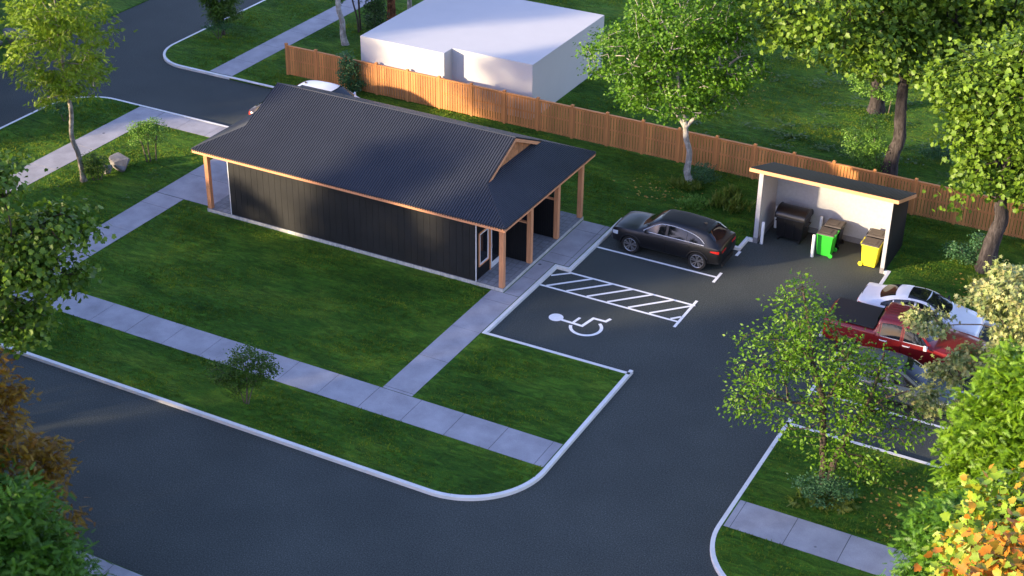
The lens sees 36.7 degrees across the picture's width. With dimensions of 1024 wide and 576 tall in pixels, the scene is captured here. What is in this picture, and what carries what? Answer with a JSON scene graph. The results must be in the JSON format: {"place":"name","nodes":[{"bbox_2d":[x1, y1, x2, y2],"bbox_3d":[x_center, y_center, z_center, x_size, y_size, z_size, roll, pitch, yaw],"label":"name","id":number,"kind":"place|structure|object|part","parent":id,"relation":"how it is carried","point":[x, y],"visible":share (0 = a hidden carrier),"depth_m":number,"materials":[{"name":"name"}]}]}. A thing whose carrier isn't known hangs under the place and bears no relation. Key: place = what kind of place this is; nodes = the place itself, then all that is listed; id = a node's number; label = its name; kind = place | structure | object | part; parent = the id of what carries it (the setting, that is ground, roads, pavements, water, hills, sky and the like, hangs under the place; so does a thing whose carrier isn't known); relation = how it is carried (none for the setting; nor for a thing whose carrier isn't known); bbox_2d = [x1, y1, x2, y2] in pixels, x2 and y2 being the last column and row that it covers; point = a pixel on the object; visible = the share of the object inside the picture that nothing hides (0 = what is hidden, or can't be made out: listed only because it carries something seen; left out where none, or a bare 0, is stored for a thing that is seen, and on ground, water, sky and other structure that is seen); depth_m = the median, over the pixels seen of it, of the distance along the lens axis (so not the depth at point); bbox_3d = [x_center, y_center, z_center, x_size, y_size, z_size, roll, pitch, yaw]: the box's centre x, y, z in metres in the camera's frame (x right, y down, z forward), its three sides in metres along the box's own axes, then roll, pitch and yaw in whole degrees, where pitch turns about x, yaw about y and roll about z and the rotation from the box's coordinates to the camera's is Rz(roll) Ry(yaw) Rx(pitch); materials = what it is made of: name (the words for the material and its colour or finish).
{"place":"outdoors","nodes":[
{"label":"outdoors","id":0,"kind":"place"},
{"bbox_2d":[0,0,147,64],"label":"lawn across side street","id":1,"kind":"structure","parent":0,"point":[119,6],"depth_m":90.18,"materials":[{"name":"green plant"}]},
{"bbox_2d":[2,28,28,44],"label":"shrub","id":2,"kind":"object","parent":1,"relation":"on","point":[7,30],"visible":0.36,"depth_m":84.56,"materials":[{"name":"plant"}]},
{"bbox_2d":[104,165,112,173],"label":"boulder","id":3,"kind":"object","parent":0,"point":[110,170],"visible":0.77,"depth_m":70.57,"materials":[{"name":"stone"}]},
{"bbox_2d":[6,0,909,575],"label":"sidewalk","id":4,"kind":"structure","parent":0,"point":[452,342],"depth_m":58.09,"materials":[{"name":"concrete"}]},
{"bbox_2d":[0,0,999,575],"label":"road","id":5,"kind":"structure","parent":0,"point":[652,468],"depth_m":52.51,"materials":[{"name":"grey asphalt"}]},
{"bbox_2d":[0,96,228,128],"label":"kerb","id":6,"kind":"structure","parent":5,"relation":"on","point":[126,102],"depth_m":76.81,"materials":[{"name":"concrete"}]},
{"bbox_2d":[163,0,264,78],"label":"kerb","id":7,"kind":"structure","parent":5,"relation":"on","point":[166,59],"depth_m":82.57,"materials":[{"name":"concrete"}]},
{"bbox_2d":[249,101,262,114],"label":"hatchback","id":8,"kind":"object","parent":5,"relation":"on","point":[254,109],"visible":0.05,"depth_m":75.16,"materials":[{"name":"grey paint"}]},
{"bbox_2d":[0,343,632,500],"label":"kerb","id":9,"kind":"structure","parent":5,"relation":"on","point":[550,463],"depth_m":52.85,"materials":[{"name":"concrete"}]},
{"bbox_2d":[296,80,358,97],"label":"estate car","id":10,"kind":"object","parent":5,"relation":"on","point":[332,87],"visible":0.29,"depth_m":76.66,"materials":[{"name":"white paint"}]},
{"bbox_2d":[482,218,752,373],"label":"kerb","id":11,"kind":"structure","parent":5,"relation":"on","point":[535,285],"depth_m":61.74,"materials":[{"name":"concrete"}]},
{"bbox_2d":[612,209,735,269],"bbox_3d":[6.753,-2.288,64.642,4.968,1.762,2.118,15,33,24],"label":"suv","id":12,"kind":"object","parent":5,"relation":"on","point":[699,242],"visible":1,"depth_m":63.82,"materials":[{"name":"black paint"}]},
{"bbox_3d":[5.888,-1.927,64.157,1.038,0.675,0.108,15,33,24],"label":"door","id":13,"kind":"part","parent":12,"relation":"part of","materials":[{"name":"black paint"}]},
{"bbox_3d":[5.935,-2.489,63.992,0.960,0.444,0.186,15,33,24],"label":"side window","id":14,"kind":"part","parent":12,"relation":"part of","materials":[{"name":"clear glass"}]},
{"bbox_3d":[6.819,-2.252,63.577,0.830,0.448,0.192,15,33,24],"label":"side window","id":15,"kind":"part","parent":12,"relation":"part of","materials":[{"name":"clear glass"}]},
{"bbox_3d":[6.830,-1.664,63.709,1.048,0.681,0.094,15,33,24],"label":"door","id":16,"kind":"part","parent":12,"relation":"part of","materials":[{"name":"black paint"}]},
{"bbox_3d":[7.540,-2.014,63.238,0.775,0.376,0.166,16,33,25],"label":"side window","id":17,"kind":"part","parent":12,"relation":"part of","materials":[{"name":"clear glass"}]},
{"bbox_3d":[8.495,-2.315,63.562,0.492,0.321,1.420,15,33,24],"label":"rear window","id":18,"kind":"part","parent":12,"relation":"part of","materials":[{"name":"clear glass"}]},
{"bbox_2d":[710,418,792,575],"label":"kerb","id":19,"kind":"structure","parent":5,"relation":"on","point":[717,567],"depth_m":49.73,"materials":[{"name":"concrete"}]},
{"bbox_2d":[760,222,764,243],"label":"bollard","id":20,"kind":"object","parent":5,"relation":"on","point":[762,232],"visible":1,"depth_m":65.51,"materials":[{"name":"metal"}]},
{"bbox_2d":[775,202,813,243],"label":"dumpster","id":21,"kind":"object","parent":5,"relation":"on","point":[793,222],"visible":1,"depth_m":65.53,"materials":[{"name":"black plastic"}]},
{"bbox_2d":[810,234,815,256],"bbox_3d":[12.595,-1.772,64.606,0.134,1.032,0.134,15,33,24],"label":"bollard","id":22,"kind":"object","parent":5,"relation":"on","point":[813,245],"visible":1,"depth_m":64.55,"materials":[{"name":"metal"}]},
{"bbox_2d":[818,216,822,230],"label":"bollard","id":23,"kind":"object","parent":5,"relation":"on","point":[821,222],"visible":0.71,"depth_m":65.92,"materials":[{"name":"metal"}]},
{"bbox_2d":[816,226,839,258],"bbox_3d":[13.223,-1.921,64.840,0.806,1.075,0.720,15,33,24],"label":"wheelie bin","id":24,"kind":"object","parent":5,"relation":"on","point":[826,238],"visible":1,"depth_m":64.60,"materials":[{"name":"green plastic"}]},
{"bbox_2d":[749,162,916,273],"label":"bin shelter","id":25,"kind":"object","parent":5,"relation":"on","point":[861,208],"visible":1,"depth_m":65.14,"materials":[{"name":"white paint"}]},
{"bbox_2d":[824,218,846,249],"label":"wheelie bin","id":26,"kind":"object","parent":5,"relation":"on","point":[835,224],"visible":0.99,"depth_m":65.23,"materials":[{"name":"black plastic"}]},
{"bbox_2d":[858,237,883,267],"bbox_3d":[14.876,-1.470,64.082,0.806,1.075,0.720,15,33,24],"label":"wheelie bin","id":27,"kind":"object","parent":5,"relation":"on","point":[871,250],"visible":1,"depth_m":63.82,"materials":[{"name":"yellow plastic"}]},
{"bbox_2d":[866,228,884,258],"bbox_3d":[15.273,-1.853,64.768,0.806,1.075,0.720,15,33,24],"label":"wheelie bin","id":28,"kind":"object","parent":5,"relation":"on","point":[876,233],"visible":0.3,"depth_m":64.42,"materials":[{"name":"black plastic"}]},
{"bbox_2d":[787,270,998,467],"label":"kerb","id":29,"kind":"structure","parent":5,"relation":"on","point":[886,272],"depth_m":52.86,"materials":[{"name":"concrete"}]},
{"bbox_2d":[832,346,961,416],"bbox_3d":[13.826,3.217,55.372,4.408,1.490,1.918,15,33,24],"label":"hatchback","id":30,"kind":"object","parent":5,"relation":"on","point":[909,378],"visible":0.27,"depth_m":54.75,"materials":[{"name":"blue paint"}]},
{"bbox_3d":[12.763,3.497,55.062,0.988,0.568,0.105,15,33,24],"label":"door","id":31,"kind":"part","parent":30,"relation":"part of","materials":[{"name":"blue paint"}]},
{"bbox_3d":[12.926,3.010,54.887,0.770,0.420,0.184,15,33,24],"label":"side window","id":32,"kind":"part","parent":30,"relation":"part of","materials":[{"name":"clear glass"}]},
{"bbox_3d":[13.706,3.745,54.644,1.088,0.568,0.121,15,33,24],"label":"door","id":33,"kind":"part","parent":30,"relation":"part of","materials":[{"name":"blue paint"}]},
{"bbox_3d":[13.817,3.249,54.488,1.080,0.417,0.170,15,33,24],"label":"side window","id":34,"kind":"part","parent":30,"relation":"part of","materials":[{"name":"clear glass"}]},
{"bbox_2d":[819,297,985,379],"bbox_3d":[14.621,1.781,57.433,6.010,1.973,2.398,15,33,24],"label":"pickup truck","id":35,"kind":"object","parent":5,"relation":"on","point":[885,322],"visible":0.52,"depth_m":56.93,"materials":[{"name":"red paint"}]},
{"bbox_3d":[13.791,0.975,57.490,0.040,0.300,1.200,15,33,24],"label":"rear window","id":36,"kind":"part","parent":35,"relation":"part of","materials":[{"name":"black glass"}]},
{"bbox_3d":[13.865,1.907,56.781,0.838,1.220,0.243,15,33,24],"label":"door","id":37,"kind":"part","parent":35,"relation":"part of","materials":[{"name":"red paint"}]},
{"bbox_3d":[14.748,2.151,56.382,1.118,1.210,0.247,15,33,24],"label":"door","id":38,"kind":"part","parent":35,"relation":"part of","materials":[{"name":"red paint"}]},
{"bbox_2d":[857,282,985,337],"bbox_3d":[15.822,0.827,59.672,4.758,1.451,1.897,15,33,24],"label":"sedan","id":39,"kind":"object","parent":5,"relation":"on","point":[878,295],"visible":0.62,"depth_m":59.26,"materials":[{"name":"white paint"}]},
{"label":"side window","id":40,"kind":"part","parent":39,"relation":"part of","materials":[{"name":"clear glass"}]},
{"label":"rear window","id":41,"kind":"part","parent":39,"relation":"part of","materials":[{"name":"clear glass"}]},
{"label":"side window","id":42,"kind":"part","parent":39,"relation":"part of","materials":[{"name":"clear glass"}]},
{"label":"side window","id":43,"kind":"part","parent":39,"relation":"part of","materials":[{"name":"black glass"}]},
{"bbox_2d":[0,0,1023,575],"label":"lawn","id":44,"kind":"structure","parent":0,"point":[456,452],"depth_m":61.60,"materials":[{"name":"green plant"}]},
{"bbox_2d":[51,94,81,120],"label":"shrub","id":45,"kind":"object","parent":44,"relation":"on","point":[64,106],"visible":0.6,"depth_m":75.39,"materials":[{"name":"green plant"}]},
{"bbox_2d":[0,0,137,182],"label":"slender tree","id":46,"kind":"object","parent":44,"relation":"on","point":[46,26],"visible":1,"depth_m":66.32,"materials":[{"name":"green plant"}]},
{"bbox_2d":[74,151,111,180],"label":"shrub","id":47,"kind":"object","parent":44,"relation":"on","point":[94,163],"visible":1,"depth_m":69.72,"materials":[{"name":"green plant"}]},
{"bbox_2d":[29,126,169,212],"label":"ground weeds","id":48,"kind":"object","parent":44,"relation":"on","point":[127,145],"visible":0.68,"depth_m":70.51,"materials":[{"name":"green plant"}]},
{"bbox_2d":[109,152,129,171],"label":"boulder","id":49,"kind":"object","parent":44,"relation":"on","point":[119,161],"visible":0.99,"depth_m":70.85,"materials":[{"name":"stone"}]},
{"bbox_2d":[125,116,169,161],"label":"young tree","id":50,"kind":"object","parent":44,"relation":"on","point":[145,127],"visible":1,"depth_m":71.19,"materials":[{"name":"green plant"}]},
{"bbox_2d":[201,19,234,38],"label":"shrub","id":51,"kind":"object","parent":44,"relation":"on","point":[223,26],"visible":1,"depth_m":85.69,"materials":[{"name":"green plant"}]},
{"bbox_2d":[197,0,243,34],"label":"conifer","id":52,"kind":"object","parent":44,"relation":"on","point":[216,10],"visible":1,"depth_m":85.48,"materials":[{"name":"green plant"}]},
{"bbox_2d":[203,342,282,403],"bbox_3d":[-9.384,3.051,54.015,2.834,2.510,1.523,-1,30,-4],"label":"young tree","id":53,"kind":"object","parent":44,"relation":"on","point":[240,359],"visible":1,"depth_m":53.76,"materials":[{"name":"green plant"}]},
{"bbox_2d":[229,76,273,87],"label":"kerb","id":54,"kind":"structure","parent":44,"relation":"on","point":[253,82],"depth_m":80.63,"materials":[{"name":"concrete"}]},
{"bbox_2d":[335,0,348,45],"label":"birch tree","id":55,"kind":"object","parent":44,"relation":"on","point":[343,39],"visible":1,"depth_m":84.88,"materials":[{"name":"white plant"}]},
{"bbox_2d":[329,0,361,32],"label":"thin tree","id":56,"kind":"object","parent":44,"relation":"on","point":[359,26],"visible":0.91,"depth_m":86.95,"materials":[{"name":"brown plant"}]},
{"bbox_2d":[335,50,369,92],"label":"climbing shrub","id":57,"kind":"object","parent":44,"relation":"on","point":[345,73],"visible":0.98,"depth_m":78.98,"materials":[{"name":"green plant"}]},
{"bbox_2d":[358,0,389,31],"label":"shrub","id":58,"kind":"object","parent":44,"relation":"on","point":[374,4],"visible":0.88,"depth_m":85.95,"materials":[{"name":"green plant"}]},
{"bbox_2d":[386,0,395,20],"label":"redwood tree","id":59,"kind":"object","parent":44,"relation":"on","point":[391,8],"visible":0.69,"depth_m":88.20,"materials":[{"name":"red plant"}]},
{"bbox_2d":[191,82,595,292],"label":"clubhouse","id":60,"kind":"structure","parent":44,"relation":"on","point":[471,203],"depth_m":63.72,"materials":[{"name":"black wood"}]},
{"bbox_2d":[479,228,489,266],"bbox_3d":[-1.128,-1.679,61.930,0.055,1.520,0.840,15,33,24],"label":"window","id":61,"kind":"structure","parent":60,"relation":"in","point":[484,236],"depth_m":61.96,"materials":[{"name":"white wood"}]},
{"bbox_2d":[489,229,498,269],"bbox_3d":[-0.649,-1.880,62.823,0.080,2.120,0.980,15,33,24],"label":"door","id":62,"kind":"structure","parent":60,"relation":"in","point":[494,235],"depth_m":62.85,"materials":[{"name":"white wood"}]},
{"bbox_2d":[407,0,411,9],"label":"birch tree","id":63,"kind":"object","parent":44,"relation":"on","point":[409,3],"visible":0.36,"depth_m":89.24,"materials":[{"name":"white plant"}]},
{"bbox_2d":[360,0,603,118],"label":"white block building","id":64,"kind":"structure","parent":44,"relation":"on","point":[524,47],"depth_m":78.50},
{"bbox_2d":[284,43,1023,238],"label":"wooden fence","id":65,"kind":"object","parent":44,"relation":"on","point":[641,143],"visible":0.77,"depth_m":73.63,"materials":[{"name":"brown wood"}]},
{"bbox_2d":[571,0,779,182],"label":"maple tree","id":66,"kind":"object","parent":44,"relation":"on","point":[717,37],"visible":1,"depth_m":66.64,"materials":[{"name":"green plant"}]},
{"bbox_2d":[666,175,703,190],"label":"weed clump","id":67,"kind":"object","parent":44,"relation":"on","point":[682,183],"visible":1,"depth_m":70.03,"materials":[{"name":"green plant"}]},
{"bbox_2d":[675,193,710,210],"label":"juniper","id":68,"kind":"object","parent":44,"relation":"on","point":[695,202],"visible":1,"depth_m":68.38,"materials":[{"name":"green plant"}]},
{"bbox_2d":[682,162,722,183],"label":"shrub","id":69,"kind":"object","parent":44,"relation":"on","point":[707,176],"visible":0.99,"depth_m":70.18,"materials":[{"name":"green plant"}]},
{"bbox_2d":[706,189,732,208],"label":"grass clump","id":70,"kind":"object","parent":44,"relation":"on","point":[716,199],"visible":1,"depth_m":68.29,"materials":[{"name":"green plant"}]},
{"bbox_2d":[721,183,744,200],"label":"grass clump","id":71,"kind":"object","parent":44,"relation":"on","point":[731,191],"visible":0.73,"depth_m":68.94,"materials":[{"name":"green plant"}]},
{"bbox_2d":[722,194,755,213],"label":"grass clump","id":72,"kind":"object","parent":44,"relation":"on","point":[733,204],"visible":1,"depth_m":67.94,"materials":[{"name":"green plant"}]},
{"bbox_2d":[613,78,978,536],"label":"fallen leaves","id":73,"kind":"object","parent":44,"relation":"on","point":[904,482],"visible":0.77,"depth_m":50.81,"materials":[{"name":"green plant"}]},
{"bbox_2d":[778,41,823,60],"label":"shrub","id":74,"kind":"object","parent":44,"relation":"on","point":[802,50],"visible":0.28,"depth_m":83.73,"materials":[{"name":"green plant"}]},
{"bbox_2d":[646,50,996,209],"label":"ground weeds","id":75,"kind":"object","parent":44,"relation":"on","point":[815,145],"visible":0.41,"depth_m":76.20,"materials":[{"name":"green plant"}]},
{"bbox_2d":[786,468,860,510],"bbox_3d":[10.102,6.404,49.811,2.249,1.332,1.473,-5,30,-9],"label":"grey shrub","id":76,"kind":"object","parent":44,"relation":"on","point":[829,487],"visible":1,"depth_m":49.66,"materials":[{"name":"green plant"}]},
{"bbox_2d":[786,487,862,514],"bbox_3d":[10.096,6.886,49.913,2.424,0.804,1.407,7,30,11],"label":"fern","id":77,"kind":"object","parent":44,"relation":"on","point":[847,503],"visible":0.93,"depth_m":49.73,"materials":[{"name":"green plant"}]},
{"bbox_2d":[716,267,937,495],"bbox_3d":[9.851,3.253,48.670,7.153,7.877,3.894,15,33,24],"label":"two stemmed tree","id":78,"kind":"object","parent":44,"relation":"on","point":[820,404],"visible":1,"depth_m":48.36,"materials":[{"name":"green plant"}]},
{"bbox_2d":[840,110,889,171],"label":"shrub","id":79,"kind":"object","parent":44,"relation":"on","point":[871,147],"visible":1,"depth_m":71.36,"materials":[{"name":"green plant"}]},
{"bbox_2d":[841,66,915,112],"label":"shrub","id":80,"kind":"object","parent":44,"relation":"on","point":[890,93],"visible":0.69,"depth_m":77.29,"materials":[{"name":"green plant"}]},
{"bbox_2d":[736,0,1023,175],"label":"tall plane tree","id":81,"kind":"object","parent":44,"relation":"on","point":[881,58],"visible":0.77,"depth_m":65.37,"materials":[{"name":"green plant"}]},
{"bbox_2d":[867,6,917,114],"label":"tall plane tree","id":82,"kind":"object","parent":44,"relation":"on","point":[878,105],"visible":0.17,"depth_m":77.63,"materials":[{"name":"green plant"}]},
{"bbox_2d":[915,137,960,164],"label":"shrub","id":83,"kind":"object","parent":44,"relation":"on","point":[936,149],"visible":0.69,"depth_m":72.49,"materials":[{"name":"green plant"}]},
{"bbox_2d":[876,481,1000,575],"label":"feathery tree","id":84,"kind":"object","parent":44,"relation":"on","point":[915,540],"visible":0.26,"depth_m":41.98,"materials":[{"name":"green plant"}]},
{"bbox_2d":[896,255,1023,426],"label":"variegated maple","id":85,"kind":"object","parent":44,"relation":"on","point":[992,298],"visible":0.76,"depth_m":50.27,"materials":[{"name":"green plant"}]},
{"bbox_2d":[938,229,986,264],"bbox_3d":[18.749,-1.665,63.961,2.103,1.654,1.289,15,33,24],"label":"shrub","id":86,"kind":"object","parent":44,"relation":"on","point":[976,247],"visible":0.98,"depth_m":63.82,"materials":[{"name":"green plant"}]},
{"bbox_2d":[905,26,1023,273],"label":"tall plane tree","id":87,"kind":"object","parent":44,"relation":"on","point":[997,90],"visible":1,"depth_m":60.32,"materials":[{"name":"green plant"}]},
{"bbox_2d":[915,0,1017,156],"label":"thin tree","id":88,"kind":"object","parent":44,"relation":"on","point":[984,15],"visible":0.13,"depth_m":68.39,"materials":[{"name":"green plant"}]},
{"bbox_2d":[916,460,1023,575],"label":"leaf tree","id":89,"kind":"object","parent":44,"relation":"on","point":[981,512],"visible":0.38,"depth_m":29.99,"materials":[{"name":"yellow plant"}]},
{"bbox_2d":[922,335,1023,504],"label":"feathery tree","id":90,"kind":"object","parent":44,"relation":"on","point":[980,436],"visible":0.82,"depth_m":44.97,"materials":[{"name":"green plant"}]},
{"bbox_2d":[966,272,999,286],"bbox_3d":[19.152,-0.019,62.017,1.728,0.702,2.079,4,30,7],"label":"weed clump","id":91,"kind":"object","parent":44,"relation":"on","point":[970,280],"visible":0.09,"depth_m":62.50,"materials":[{"name":"green plant"}]},
{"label":"lawn across road","id":92,"kind":"structure","parent":0,"visible":0},
{"bbox_2d":[0,348,95,542],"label":"locust tree","id":93,"kind":"object","parent":92,"relation":"on","point":[8,433],"visible":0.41,"depth_m":44.65,"materials":[{"name":"brown plant"}]},
{"bbox_2d":[0,149,116,359],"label":"plane tree","id":94,"kind":"object","parent":92,"relation":"on","point":[29,261],"visible":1,"depth_m":44.20,"materials":[{"name":"green plant"}]},
{"bbox_2d":[0,445,116,575],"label":"cypress tree","id":95,"kind":"object","parent":92,"relation":"on","point":[28,547],"visible":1,"depth_m":41.41,"materials":[{"name":"green plant"}]},
{"bbox_2d":[914,508,1023,575],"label":"leaf tree","id":96,"kind":"object","parent":92,"relation":"on","point":[996,552],"visible":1,"depth_m":26.29,"materials":[{"name":"orange plant"}]}
]}

